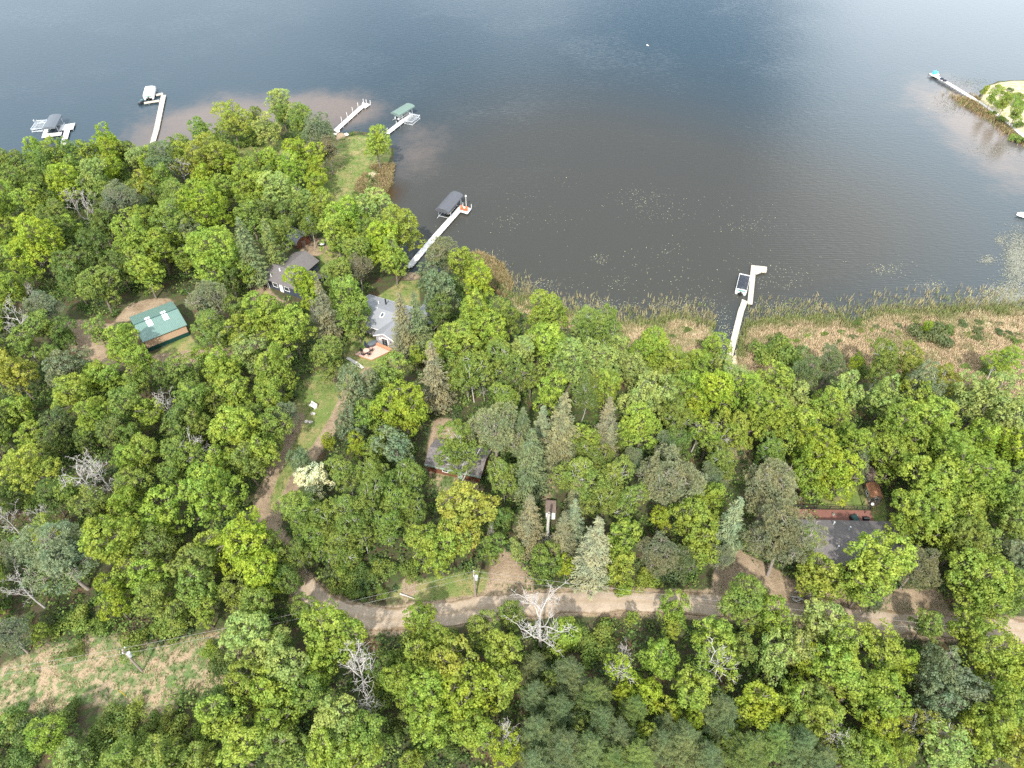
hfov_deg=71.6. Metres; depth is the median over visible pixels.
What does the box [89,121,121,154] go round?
oak tree
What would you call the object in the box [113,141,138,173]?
young tree
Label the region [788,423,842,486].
oak tree
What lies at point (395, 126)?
dock
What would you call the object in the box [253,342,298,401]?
leafy tree
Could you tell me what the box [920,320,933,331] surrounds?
oak tree
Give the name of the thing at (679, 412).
birch tree
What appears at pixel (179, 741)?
shrub
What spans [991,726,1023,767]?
oak tree
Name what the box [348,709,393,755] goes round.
leafy tree
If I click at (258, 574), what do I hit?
oak tree
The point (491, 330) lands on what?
leafy tree
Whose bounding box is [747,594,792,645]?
leafy tree
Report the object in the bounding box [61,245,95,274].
leafy tree
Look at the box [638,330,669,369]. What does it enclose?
leafy tree
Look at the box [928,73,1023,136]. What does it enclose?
boardwalk
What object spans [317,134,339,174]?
pine tree
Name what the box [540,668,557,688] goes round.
leafy tree
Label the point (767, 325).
reeds
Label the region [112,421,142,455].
young tree
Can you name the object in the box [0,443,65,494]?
leafy tree
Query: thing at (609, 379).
leafy tree
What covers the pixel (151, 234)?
young tree
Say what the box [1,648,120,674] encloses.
power line
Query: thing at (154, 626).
shrub
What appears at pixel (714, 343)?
leafy tree
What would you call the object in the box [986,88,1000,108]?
leafy tree
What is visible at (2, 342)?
young tree
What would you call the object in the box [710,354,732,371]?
leafy tree
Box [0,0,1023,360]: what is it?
lake water
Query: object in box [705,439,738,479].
birch tree
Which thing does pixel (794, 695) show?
leafy tree
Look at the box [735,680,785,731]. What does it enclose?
oak tree
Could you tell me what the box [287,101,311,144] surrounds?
leafy tree
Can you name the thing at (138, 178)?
oak tree
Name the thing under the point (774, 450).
birch tree
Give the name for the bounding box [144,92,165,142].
dock
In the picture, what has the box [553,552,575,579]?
oak tree
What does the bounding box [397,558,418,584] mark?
shrub
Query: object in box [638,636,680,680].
leafy tree
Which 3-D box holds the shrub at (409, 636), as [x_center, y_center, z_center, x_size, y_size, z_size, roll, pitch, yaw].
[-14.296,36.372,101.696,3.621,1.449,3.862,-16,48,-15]
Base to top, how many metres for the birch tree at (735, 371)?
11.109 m
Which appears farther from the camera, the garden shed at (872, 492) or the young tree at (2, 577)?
the garden shed at (872, 492)
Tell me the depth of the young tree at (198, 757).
85.73 m
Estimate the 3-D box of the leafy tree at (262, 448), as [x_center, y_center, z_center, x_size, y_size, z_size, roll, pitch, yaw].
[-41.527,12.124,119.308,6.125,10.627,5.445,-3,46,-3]
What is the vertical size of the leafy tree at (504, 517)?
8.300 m
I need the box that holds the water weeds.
[931,72,1023,307]
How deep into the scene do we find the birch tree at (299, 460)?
116.01 m
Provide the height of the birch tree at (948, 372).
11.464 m
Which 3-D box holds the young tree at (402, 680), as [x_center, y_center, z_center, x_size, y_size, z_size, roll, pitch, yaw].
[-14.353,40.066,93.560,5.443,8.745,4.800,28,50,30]
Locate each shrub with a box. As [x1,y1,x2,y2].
[0,708,26,730]
[0,721,27,750]
[0,746,22,767]
[5,701,31,730]
[7,485,42,512]
[9,737,47,767]
[14,700,50,730]
[38,606,63,629]
[39,443,75,464]
[45,610,65,639]
[46,707,71,737]
[51,603,92,635]
[60,436,88,457]
[60,637,85,660]
[61,698,81,724]
[76,725,112,763]
[81,744,116,767]
[89,615,116,635]
[89,701,127,737]
[98,747,121,767]
[99,702,139,737]
[118,627,149,663]
[120,727,153,746]
[121,694,148,720]
[131,741,152,767]
[133,461,163,478]
[136,729,165,746]
[142,709,167,733]
[148,623,168,638]
[149,440,170,455]
[157,618,188,644]
[160,705,189,737]
[160,731,180,747]
[173,531,186,557]
[175,692,194,705]
[179,726,206,760]
[191,699,205,719]
[191,720,212,750]
[198,430,221,443]
[198,639,220,662]
[201,410,214,427]
[203,649,238,685]
[233,136,255,147]
[246,134,270,146]
[321,563,342,580]
[325,574,358,598]
[330,545,363,577]
[346,561,379,590]
[354,584,373,602]
[356,567,376,588]
[369,677,398,713]
[370,556,397,577]
[374,583,388,600]
[381,631,416,671]
[385,710,408,741]
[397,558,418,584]
[401,628,421,646]
[405,730,435,761]
[433,731,466,759]
[437,626,463,652]
[533,635,559,660]
[553,619,579,652]
[568,617,592,649]
[579,633,604,670]
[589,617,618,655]
[606,571,634,597]
[633,566,663,593]
[648,561,686,585]
[682,326,691,331]
[748,334,803,364]
[754,344,774,364]
[772,335,810,360]
[775,358,803,376]
[846,363,875,380]
[853,318,866,326]
[907,321,954,348]
[934,322,954,335]
[958,363,971,368]
[959,319,968,327]
[970,333,983,339]
[972,326,983,333]
[975,319,984,324]
[979,361,999,375]
[994,328,1005,336]
[995,84,1005,90]
[996,115,1008,121]
[1000,91,1014,97]
[1007,133,1022,140]
[1010,335,1023,344]
[1011,121,1023,127]
[1012,95,1023,105]
[1014,92,1023,98]
[1014,136,1023,142]
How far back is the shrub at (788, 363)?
139.75 m
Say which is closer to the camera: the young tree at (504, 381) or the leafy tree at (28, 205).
the young tree at (504, 381)
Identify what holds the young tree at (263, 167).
on the ground at (92, 708)
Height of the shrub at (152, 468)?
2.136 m
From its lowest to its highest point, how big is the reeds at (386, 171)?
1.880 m
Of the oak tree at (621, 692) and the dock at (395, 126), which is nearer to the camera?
the oak tree at (621, 692)
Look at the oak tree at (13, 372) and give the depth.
128.60 m
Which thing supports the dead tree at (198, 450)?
on the ground at (92, 708)
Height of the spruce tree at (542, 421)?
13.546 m
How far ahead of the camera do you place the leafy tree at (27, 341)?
136.81 m
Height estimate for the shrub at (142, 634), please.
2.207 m
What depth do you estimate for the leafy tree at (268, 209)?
166.19 m
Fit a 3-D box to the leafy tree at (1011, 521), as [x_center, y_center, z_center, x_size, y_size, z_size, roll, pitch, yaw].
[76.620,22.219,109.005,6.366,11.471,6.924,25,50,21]
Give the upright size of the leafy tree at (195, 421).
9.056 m
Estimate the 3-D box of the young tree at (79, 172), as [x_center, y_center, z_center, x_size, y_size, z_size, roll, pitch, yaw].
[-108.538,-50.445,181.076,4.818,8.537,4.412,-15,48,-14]
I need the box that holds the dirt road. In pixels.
[292,579,1023,642]
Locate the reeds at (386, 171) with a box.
[353,91,1023,297]
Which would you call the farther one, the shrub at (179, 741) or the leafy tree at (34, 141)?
the leafy tree at (34, 141)
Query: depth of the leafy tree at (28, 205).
168.65 m
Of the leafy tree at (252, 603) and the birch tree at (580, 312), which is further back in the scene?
the birch tree at (580, 312)
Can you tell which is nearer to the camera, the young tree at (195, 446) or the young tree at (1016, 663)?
the young tree at (1016, 663)
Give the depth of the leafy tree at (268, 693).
89.91 m
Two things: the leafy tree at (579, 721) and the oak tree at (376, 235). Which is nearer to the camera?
the leafy tree at (579, 721)
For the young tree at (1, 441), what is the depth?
121.71 m
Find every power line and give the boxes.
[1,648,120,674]
[125,571,472,652]
[476,571,1020,638]
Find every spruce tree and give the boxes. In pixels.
[235,217,272,288]
[260,218,288,267]
[312,279,344,344]
[388,292,420,364]
[404,291,434,360]
[418,340,457,415]
[509,407,535,461]
[511,494,546,560]
[512,428,551,507]
[533,405,551,457]
[539,392,580,477]
[547,511,578,572]
[563,475,585,521]
[566,498,586,547]
[566,515,612,600]
[591,397,620,462]
[598,423,619,468]
[708,496,745,556]
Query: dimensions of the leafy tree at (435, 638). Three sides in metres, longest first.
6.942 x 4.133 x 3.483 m
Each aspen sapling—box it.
[518,678,549,716]
[518,711,555,753]
[519,650,549,681]
[519,744,551,767]
[539,689,579,733]
[541,725,583,767]
[548,654,590,699]
[573,676,612,717]
[573,729,608,767]
[580,703,615,743]
[597,742,629,767]
[598,714,636,754]
[615,693,647,729]
[616,735,656,767]
[643,726,675,767]
[649,711,677,731]
[661,717,703,767]
[683,736,724,767]
[692,690,742,743]
[722,727,769,767]
[753,722,791,762]
[775,724,820,767]
[801,742,838,767]
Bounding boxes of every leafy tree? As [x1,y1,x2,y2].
[0,147,23,187]
[0,152,30,181]
[0,163,25,201]
[0,179,22,224]
[0,202,13,236]
[0,245,24,280]
[0,271,25,312]
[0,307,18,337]
[0,395,34,430]
[0,418,14,451]
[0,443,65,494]
[0,475,26,504]
[5,324,38,365]
[10,183,56,215]
[12,419,43,457]
[18,161,52,192]
[21,136,45,174]
[22,308,63,345]
[23,145,53,175]
[23,715,67,759]
[26,622,50,647]
[33,423,72,457]
[34,197,77,235]
[34,477,70,516]
[38,405,78,443]
[40,135,67,164]
[41,346,92,390]
[45,214,80,256]
[48,316,77,351]
[50,372,103,413]
[53,737,93,767]
[55,259,88,303]
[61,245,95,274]
[72,396,112,443]
[72,424,97,454]
[74,139,100,170]
[74,154,109,196]
[75,227,117,276]
[75,265,120,313]
[76,512,146,578]
[79,363,107,395]
[81,315,116,350]
[84,361,127,399]
[90,207,122,240]
[98,248,135,291]
[103,323,142,367]
[104,484,147,530]
[105,381,155,432]
[109,207,154,261]
[111,467,153,506]
[115,140,131,169]
[118,343,160,381]
[121,365,150,398]
[122,431,162,469]
[124,145,150,168]
[125,253,165,298]
[127,204,164,234]
[131,227,181,276]
[131,582,180,616]
[132,397,164,434]
[138,483,187,539]
[151,361,176,396]
[152,162,178,196]
[152,597,193,636]
[156,458,187,490]
[164,542,220,586]
[165,351,202,383]
[169,218,205,249]
[171,381,212,419]
[173,451,199,477]
[174,563,220,611]
[177,461,248,527]
[183,224,247,291]
[183,407,210,442]
[191,597,215,629]
[194,693,251,741]
[200,382,230,417]
[202,346,241,382]
[205,444,234,477]
[206,403,262,454]
[207,173,233,213]
[210,99,256,148]
[212,372,258,413]
[215,266,240,299]
[215,723,267,767]
[217,572,250,613]
[217,610,271,661]
[221,312,255,352]
[221,658,268,715]
[229,441,267,486]
[230,258,258,290]
[231,155,259,191]
[231,178,261,211]
[231,333,267,376]
[232,199,268,239]
[238,586,274,622]
[239,402,270,441]
[240,290,291,341]
[244,624,291,673]
[245,171,273,205]
[246,434,280,476]
[248,198,277,229]
[248,661,298,722]
[251,111,281,145]
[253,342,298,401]
[253,380,289,417]
[254,690,302,749]
[256,170,296,215]
[257,406,294,451]
[258,146,284,179]
[258,528,290,562]
[261,546,298,582]
[262,643,317,699]
[263,88,294,128]
[263,725,311,767]
[265,304,317,358]
[270,565,303,598]
[271,104,289,132]
[274,199,300,231]
[277,148,306,187]
[279,691,304,722]
[285,183,314,209]
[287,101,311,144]
[289,591,321,628]
[290,194,318,236]
[290,672,334,713]
[293,461,335,499]
[298,598,367,664]
[302,644,338,686]
[305,726,345,767]
[308,186,340,237]
[309,333,342,382]
[309,693,373,760]
[317,213,360,265]
[320,256,358,296]
[324,194,366,237]
[328,273,371,316]
[329,732,384,767]
[333,405,368,443]
[335,301,369,342]
[335,361,380,417]
[340,235,378,280]
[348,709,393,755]
[355,187,393,228]
[363,124,391,167]
[363,648,394,687]
[370,425,416,468]
[371,350,410,397]
[376,231,408,284]
[381,204,426,255]
[398,748,425,767]
[400,665,456,721]
[402,600,437,639]
[403,521,442,567]
[406,696,452,751]
[409,344,424,370]
[416,259,441,298]
[422,269,460,319]
[422,530,459,579]
[423,621,450,646]
[428,321,483,364]
[436,350,460,388]
[436,512,471,567]
[447,246,483,291]
[448,707,497,758]
[456,288,498,335]
[464,608,500,649]
[473,309,508,360]
[478,659,522,710]
[480,532,508,565]
[480,628,523,670]
[481,295,520,338]
[488,505,514,536]
[496,599,525,631]
[516,362,545,399]
[523,289,568,331]
[526,540,562,584]
[532,321,571,373]
[532,370,568,417]
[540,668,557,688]
[545,336,591,392]
[566,714,593,737]
[581,336,621,393]
[588,368,623,414]
[603,334,629,363]
[603,517,643,554]
[607,547,635,584]
[614,370,677,429]
[614,400,663,452]
[618,351,652,390]
[623,611,639,627]
[629,325,670,369]
[633,720,657,745]
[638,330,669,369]
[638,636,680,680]
[652,351,691,382]
[653,363,680,391]
[656,588,692,631]
[660,372,695,418]
[660,617,679,642]
[668,497,719,554]
[670,663,715,715]
[671,369,703,407]
[679,348,712,384]
[685,527,721,569]
[689,481,728,522]
[690,614,736,654]
[701,331,732,368]
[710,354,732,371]
[712,410,752,452]
[716,572,768,631]
[717,728,743,751]
[726,372,765,415]
[738,378,795,441]
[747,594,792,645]
[750,627,800,687]
[756,359,795,394]
[769,405,797,438]
[773,707,815,735]
[776,379,810,416]
[776,676,818,720]
[777,404,822,457]
[777,626,818,667]
[788,454,835,500]
[788,678,834,715]
[789,688,845,743]
[792,597,850,645]
[794,552,845,605]
[803,386,851,426]
[809,643,861,689]
[818,614,876,664]
[819,652,880,714]
[824,726,869,767]
[825,428,878,462]
[827,369,865,411]
[837,529,918,596]
[839,569,887,608]
[842,728,895,767]
[843,444,869,482]
[850,668,914,734]
[859,374,904,424]
[860,426,880,451]
[860,618,906,682]
[860,656,885,688]
[870,397,929,454]
[871,433,919,485]
[884,486,953,547]
[885,730,918,767]
[891,395,962,452]
[892,370,915,395]
[896,454,961,514]
[899,375,935,417]
[905,642,966,698]
[907,607,944,643]
[910,677,969,731]
[912,423,972,468]
[921,717,974,767]
[927,514,994,571]
[933,485,989,536]
[933,516,955,538]
[935,442,1013,509]
[938,664,995,718]
[944,547,1017,617]
[945,608,988,648]
[949,366,1023,432]
[951,516,1003,574]
[954,618,1023,682]
[957,700,1018,764]
[958,577,1013,626]
[960,417,1002,466]
[971,394,1023,451]
[980,461,1023,522]
[984,680,1023,735]
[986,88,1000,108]
[992,538,1023,577]
[993,567,1023,624]
[993,643,1023,687]
[994,497,1023,546]
[995,91,1013,115]
[1008,104,1023,127]
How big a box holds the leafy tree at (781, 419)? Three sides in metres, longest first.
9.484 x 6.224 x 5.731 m
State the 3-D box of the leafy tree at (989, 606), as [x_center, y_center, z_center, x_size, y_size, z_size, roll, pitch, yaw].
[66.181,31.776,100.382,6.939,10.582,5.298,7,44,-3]
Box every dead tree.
[0,499,19,533]
[0,560,45,608]
[2,294,40,357]
[19,505,50,524]
[24,283,37,301]
[58,188,83,221]
[59,455,112,509]
[75,188,100,223]
[78,447,115,493]
[152,387,174,422]
[177,426,212,472]
[309,296,318,323]
[339,638,374,706]
[357,688,381,718]
[488,716,519,752]
[504,580,578,657]
[611,641,631,667]
[690,424,705,452]
[710,427,730,453]
[820,721,849,749]
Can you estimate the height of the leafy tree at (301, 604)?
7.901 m
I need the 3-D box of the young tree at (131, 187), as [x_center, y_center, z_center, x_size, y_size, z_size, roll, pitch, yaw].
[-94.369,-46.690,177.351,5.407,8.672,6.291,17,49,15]
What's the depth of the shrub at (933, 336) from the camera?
145.14 m
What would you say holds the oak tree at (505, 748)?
on the ground at (92, 708)
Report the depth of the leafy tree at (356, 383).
124.55 m
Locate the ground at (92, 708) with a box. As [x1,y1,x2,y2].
[0,80,1023,767]
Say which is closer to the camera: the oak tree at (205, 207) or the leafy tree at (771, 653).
the leafy tree at (771, 653)
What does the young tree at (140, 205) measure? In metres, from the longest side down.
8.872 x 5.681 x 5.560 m
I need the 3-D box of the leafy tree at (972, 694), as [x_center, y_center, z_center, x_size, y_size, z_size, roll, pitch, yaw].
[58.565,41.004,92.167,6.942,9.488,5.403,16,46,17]
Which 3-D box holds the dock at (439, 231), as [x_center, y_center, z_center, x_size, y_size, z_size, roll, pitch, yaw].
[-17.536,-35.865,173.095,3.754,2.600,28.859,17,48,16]
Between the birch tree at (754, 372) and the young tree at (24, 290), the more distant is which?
the young tree at (24, 290)
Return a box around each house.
[263,251,327,300]
[795,519,903,571]
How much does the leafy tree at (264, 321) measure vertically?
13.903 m
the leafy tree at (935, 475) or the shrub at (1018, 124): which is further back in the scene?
the shrub at (1018, 124)
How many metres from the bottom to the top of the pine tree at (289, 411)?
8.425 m
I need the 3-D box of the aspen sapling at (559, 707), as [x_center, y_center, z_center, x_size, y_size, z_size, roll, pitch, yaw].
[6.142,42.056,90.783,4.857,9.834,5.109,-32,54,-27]
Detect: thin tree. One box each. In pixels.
[166,154,194,188]
[603,652,637,686]
[683,635,742,693]
[896,708,941,737]
[917,719,961,755]
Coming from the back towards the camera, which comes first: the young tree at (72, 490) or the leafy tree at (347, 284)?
the leafy tree at (347, 284)
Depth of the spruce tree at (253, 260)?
152.11 m
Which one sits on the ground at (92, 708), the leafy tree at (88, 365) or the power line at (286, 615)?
the leafy tree at (88, 365)
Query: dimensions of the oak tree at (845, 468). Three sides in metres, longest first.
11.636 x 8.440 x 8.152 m
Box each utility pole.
[122,647,143,672]
[473,571,477,596]
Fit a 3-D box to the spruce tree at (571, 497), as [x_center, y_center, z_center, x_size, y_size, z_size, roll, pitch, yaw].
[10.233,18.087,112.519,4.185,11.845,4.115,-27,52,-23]
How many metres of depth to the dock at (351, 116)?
217.68 m
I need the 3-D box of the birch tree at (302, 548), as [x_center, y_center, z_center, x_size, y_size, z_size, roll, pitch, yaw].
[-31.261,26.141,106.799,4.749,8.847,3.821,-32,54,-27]
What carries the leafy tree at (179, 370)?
on the ground at (92, 708)
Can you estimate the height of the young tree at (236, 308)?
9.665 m
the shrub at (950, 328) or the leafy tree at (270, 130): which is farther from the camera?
the leafy tree at (270, 130)
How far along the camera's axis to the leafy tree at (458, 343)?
131.98 m
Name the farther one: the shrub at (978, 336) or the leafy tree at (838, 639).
the shrub at (978, 336)
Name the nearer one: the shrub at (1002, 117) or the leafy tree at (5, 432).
the leafy tree at (5, 432)
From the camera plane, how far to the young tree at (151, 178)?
175.83 m
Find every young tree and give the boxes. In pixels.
[0,226,11,239]
[0,228,17,255]
[0,303,19,334]
[0,317,3,347]
[0,338,13,359]
[0,400,24,430]
[0,431,7,458]
[0,501,7,526]
[0,557,7,583]
[0,572,6,601]
[1,237,17,251]
[1,277,29,303]
[5,249,24,268]
[7,257,42,288]
[26,214,53,250]
[27,182,53,205]
[28,512,61,539]
[32,527,61,552]
[35,342,62,370]
[43,168,65,198]
[49,250,79,279]
[52,474,86,508]
[57,213,87,248]
[61,153,80,178]
[66,484,113,523]
[74,171,91,195]
[85,195,106,218]
[89,212,110,244]
[89,359,112,393]
[92,180,120,202]
[93,414,129,445]
[99,735,146,767]
[110,444,139,478]
[111,161,131,185]
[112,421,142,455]
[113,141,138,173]
[121,249,153,288]
[122,179,144,203]
[126,558,173,599]
[128,522,183,565]
[130,203,155,225]
[133,733,187,767]
[140,172,163,198]
[140,182,162,214]
[141,144,165,162]
[141,224,163,261]
[153,188,177,216]
[159,400,199,442]
[159,435,193,463]
[162,136,184,155]
[164,227,188,257]
[166,140,186,174]
[170,133,192,161]
[171,440,207,473]
[172,247,194,278]
[177,380,200,406]
[177,740,221,767]
[181,178,200,208]
[181,200,201,219]
[185,231,208,270]
[191,345,216,375]
[192,684,242,730]
[193,131,211,152]
[193,528,237,572]
[204,350,229,383]
[209,228,232,242]
[210,128,225,140]
[214,138,232,159]
[217,380,242,407]
[221,294,250,328]
[227,145,244,162]
[248,105,263,123]
[249,147,270,169]
[254,163,272,178]
[348,194,365,216]
[351,398,390,434]
[354,216,378,251]
[362,431,389,462]
[378,662,417,709]
[403,638,433,675]
[424,293,452,336]
[424,339,446,366]
[448,318,477,350]
[497,367,523,400]
[525,328,541,361]
[548,615,582,657]
[566,423,602,464]
[576,340,597,373]
[663,427,691,461]
[688,419,722,459]
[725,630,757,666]
[798,526,820,555]
[828,422,856,452]
[976,457,1004,500]
[1006,651,1023,681]
[1010,449,1023,472]
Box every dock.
[41,123,74,143]
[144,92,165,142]
[334,101,370,130]
[387,113,413,134]
[406,204,471,267]
[727,264,766,360]
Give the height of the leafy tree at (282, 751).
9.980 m
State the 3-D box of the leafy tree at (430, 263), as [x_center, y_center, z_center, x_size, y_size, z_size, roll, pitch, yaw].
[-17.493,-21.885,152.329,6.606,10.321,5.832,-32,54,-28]
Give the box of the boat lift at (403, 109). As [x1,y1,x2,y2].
[391,103,414,119]
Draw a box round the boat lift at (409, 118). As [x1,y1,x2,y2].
[404,112,419,124]
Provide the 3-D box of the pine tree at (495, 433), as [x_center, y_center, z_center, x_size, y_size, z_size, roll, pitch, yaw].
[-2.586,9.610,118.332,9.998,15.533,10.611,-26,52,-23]
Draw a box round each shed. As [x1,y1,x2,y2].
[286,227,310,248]
[545,500,555,518]
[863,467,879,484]
[864,481,882,502]
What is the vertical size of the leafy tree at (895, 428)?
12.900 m
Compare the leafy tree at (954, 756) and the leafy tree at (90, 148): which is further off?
the leafy tree at (90, 148)
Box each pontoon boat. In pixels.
[143,86,155,100]
[735,273,749,295]
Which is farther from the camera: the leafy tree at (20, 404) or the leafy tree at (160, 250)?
the leafy tree at (160, 250)
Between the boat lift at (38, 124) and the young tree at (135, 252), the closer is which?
the young tree at (135, 252)
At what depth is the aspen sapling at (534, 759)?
85.19 m
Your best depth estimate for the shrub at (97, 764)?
89.76 m
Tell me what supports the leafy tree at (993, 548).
on the ground at (92, 708)
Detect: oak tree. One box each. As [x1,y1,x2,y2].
[0,347,39,399]
[2,212,65,277]
[45,162,84,209]
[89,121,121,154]
[92,571,133,604]
[94,589,133,620]
[95,136,125,169]
[100,157,122,185]
[129,169,153,204]
[137,153,156,178]
[175,180,235,231]
[182,131,234,185]
[190,162,217,194]
[209,505,275,576]
[210,150,240,175]
[235,544,285,597]
[281,136,308,176]
[281,264,322,312]
[304,142,326,167]
[304,170,327,198]
[307,159,328,185]
[321,431,336,452]
[346,429,367,461]
[358,218,397,272]
[370,379,431,438]
[429,632,482,695]
[435,479,501,553]
[437,661,498,727]
[462,260,493,306]
[488,723,524,767]
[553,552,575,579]
[611,682,633,706]
[629,675,662,716]
[649,504,671,533]
[652,693,682,725]
[678,388,710,426]
[683,708,705,732]
[693,368,736,421]
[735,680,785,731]
[786,641,821,681]
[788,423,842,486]
[814,449,865,506]
[848,351,865,374]
[860,704,901,747]
[877,647,920,684]
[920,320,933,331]
[978,679,1020,722]
[980,85,990,98]
[982,424,1023,464]
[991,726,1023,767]
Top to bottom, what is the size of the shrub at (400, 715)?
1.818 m
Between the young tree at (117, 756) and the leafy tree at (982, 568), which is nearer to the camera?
the young tree at (117, 756)
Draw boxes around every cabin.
[350,294,439,347]
[424,438,490,482]
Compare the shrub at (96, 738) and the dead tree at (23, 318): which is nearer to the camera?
the shrub at (96, 738)
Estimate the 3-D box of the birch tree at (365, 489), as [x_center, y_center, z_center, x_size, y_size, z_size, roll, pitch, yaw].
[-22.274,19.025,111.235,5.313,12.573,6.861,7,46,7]
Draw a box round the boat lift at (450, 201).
[435,191,462,217]
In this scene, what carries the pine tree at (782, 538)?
on the ground at (92, 708)
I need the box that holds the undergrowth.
[0,118,1023,767]
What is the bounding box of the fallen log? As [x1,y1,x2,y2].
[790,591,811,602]
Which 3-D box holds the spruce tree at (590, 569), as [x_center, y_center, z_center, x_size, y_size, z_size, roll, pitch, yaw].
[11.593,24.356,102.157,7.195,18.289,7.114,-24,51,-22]
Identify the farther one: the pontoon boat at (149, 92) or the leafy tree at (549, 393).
the pontoon boat at (149, 92)
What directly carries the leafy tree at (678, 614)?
on the ground at (92, 708)
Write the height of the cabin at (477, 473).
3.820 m
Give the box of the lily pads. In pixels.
[419,177,945,346]
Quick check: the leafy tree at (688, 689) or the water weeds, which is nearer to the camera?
the leafy tree at (688, 689)
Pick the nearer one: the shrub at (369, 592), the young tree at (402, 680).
the young tree at (402, 680)
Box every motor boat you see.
[395,111,408,119]
[1016,212,1023,217]
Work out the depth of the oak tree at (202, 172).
178.19 m
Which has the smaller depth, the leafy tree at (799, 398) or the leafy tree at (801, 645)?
the leafy tree at (801, 645)
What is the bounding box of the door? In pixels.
[382,339,387,346]
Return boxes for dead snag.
[544,512,552,542]
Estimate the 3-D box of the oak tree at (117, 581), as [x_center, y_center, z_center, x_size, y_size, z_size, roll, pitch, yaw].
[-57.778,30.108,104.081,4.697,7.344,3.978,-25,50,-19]
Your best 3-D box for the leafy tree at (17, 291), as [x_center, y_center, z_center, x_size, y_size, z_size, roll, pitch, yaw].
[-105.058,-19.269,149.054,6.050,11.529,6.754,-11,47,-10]
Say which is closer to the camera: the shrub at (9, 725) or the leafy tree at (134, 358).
the shrub at (9, 725)
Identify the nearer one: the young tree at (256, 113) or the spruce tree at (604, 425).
the spruce tree at (604, 425)
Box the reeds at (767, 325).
[488,252,1023,397]
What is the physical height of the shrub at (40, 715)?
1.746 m
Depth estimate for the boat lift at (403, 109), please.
215.38 m
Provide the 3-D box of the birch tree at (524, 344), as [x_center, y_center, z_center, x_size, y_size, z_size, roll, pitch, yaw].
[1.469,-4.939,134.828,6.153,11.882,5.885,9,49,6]
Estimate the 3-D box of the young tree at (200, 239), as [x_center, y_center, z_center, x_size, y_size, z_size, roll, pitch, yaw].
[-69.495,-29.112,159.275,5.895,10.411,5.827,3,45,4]
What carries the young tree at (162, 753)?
on the ground at (92, 708)
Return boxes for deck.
[355,342,391,360]
[789,505,873,520]
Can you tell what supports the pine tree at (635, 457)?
on the ground at (92, 708)
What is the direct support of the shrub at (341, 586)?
on the ground at (92, 708)
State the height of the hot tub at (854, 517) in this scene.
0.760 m
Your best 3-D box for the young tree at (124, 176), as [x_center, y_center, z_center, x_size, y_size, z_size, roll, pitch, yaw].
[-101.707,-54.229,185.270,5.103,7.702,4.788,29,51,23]
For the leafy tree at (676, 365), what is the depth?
129.55 m
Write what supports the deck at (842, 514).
on the ground at (92, 708)
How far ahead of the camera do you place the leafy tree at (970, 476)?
108.42 m
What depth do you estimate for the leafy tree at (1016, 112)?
208.07 m
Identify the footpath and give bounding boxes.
[346,357,363,368]
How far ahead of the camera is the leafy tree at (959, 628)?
96.24 m
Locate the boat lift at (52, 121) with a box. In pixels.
[42,114,63,133]
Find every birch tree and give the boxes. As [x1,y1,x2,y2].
[56,136,85,160]
[143,140,177,178]
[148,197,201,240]
[159,177,185,209]
[187,116,211,140]
[190,308,236,348]
[259,215,297,257]
[273,489,320,522]
[285,447,313,478]
[285,537,316,572]
[288,513,316,544]
[298,213,320,248]
[301,524,334,565]
[303,497,349,541]
[321,525,358,567]
[322,494,369,528]
[324,454,362,497]
[334,511,378,553]
[355,456,389,493]
[355,470,385,522]
[370,510,403,546]
[379,482,412,523]
[382,457,425,499]
[400,492,427,530]
[433,419,488,482]
[446,350,494,402]
[484,336,526,383]
[486,456,517,501]
[488,381,520,412]
[509,333,535,370]
[509,536,524,562]
[548,455,606,501]
[568,373,599,420]
[570,304,592,335]
[575,438,615,486]
[576,302,622,353]
[578,481,618,518]
[591,454,635,505]
[608,481,649,528]
[613,433,628,459]
[659,396,695,433]
[662,344,689,372]
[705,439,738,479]
[707,362,750,403]
[739,371,765,399]
[755,430,788,467]
[865,337,900,394]
[892,339,925,380]
[898,358,948,402]
[918,363,964,396]
[980,344,1023,378]
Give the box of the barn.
[129,301,189,351]
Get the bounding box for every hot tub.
[367,340,376,346]
[849,514,859,520]
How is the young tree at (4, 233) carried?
on the ground at (92, 708)
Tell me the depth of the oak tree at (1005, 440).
116.67 m
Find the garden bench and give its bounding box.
[309,401,316,409]
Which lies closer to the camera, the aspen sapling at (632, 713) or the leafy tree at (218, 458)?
the aspen sapling at (632, 713)
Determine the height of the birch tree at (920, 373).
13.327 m
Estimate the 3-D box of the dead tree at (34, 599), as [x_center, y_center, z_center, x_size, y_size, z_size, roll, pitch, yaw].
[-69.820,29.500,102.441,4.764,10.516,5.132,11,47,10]
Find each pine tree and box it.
[0,539,27,573]
[0,615,32,654]
[9,518,98,594]
[22,290,65,324]
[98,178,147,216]
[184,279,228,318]
[273,401,300,432]
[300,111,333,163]
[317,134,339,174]
[347,252,373,293]
[425,235,457,285]
[463,401,523,462]
[620,446,642,477]
[635,443,707,509]
[636,530,679,578]
[654,430,682,459]
[670,544,697,576]
[698,461,727,489]
[708,544,735,572]
[741,497,829,576]
[743,457,799,524]
[789,353,821,387]
[813,343,847,388]
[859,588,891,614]
[894,541,942,590]
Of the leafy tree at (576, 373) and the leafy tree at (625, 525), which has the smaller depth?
the leafy tree at (625, 525)
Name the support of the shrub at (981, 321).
on the ground at (92, 708)
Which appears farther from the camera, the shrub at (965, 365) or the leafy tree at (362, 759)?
the shrub at (965, 365)
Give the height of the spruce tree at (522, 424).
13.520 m
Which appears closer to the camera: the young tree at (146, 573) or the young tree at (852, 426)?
the young tree at (146, 573)
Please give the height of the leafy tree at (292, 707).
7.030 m
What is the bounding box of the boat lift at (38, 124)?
[30,119,46,131]
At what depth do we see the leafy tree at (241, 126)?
195.55 m
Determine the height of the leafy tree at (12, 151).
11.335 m

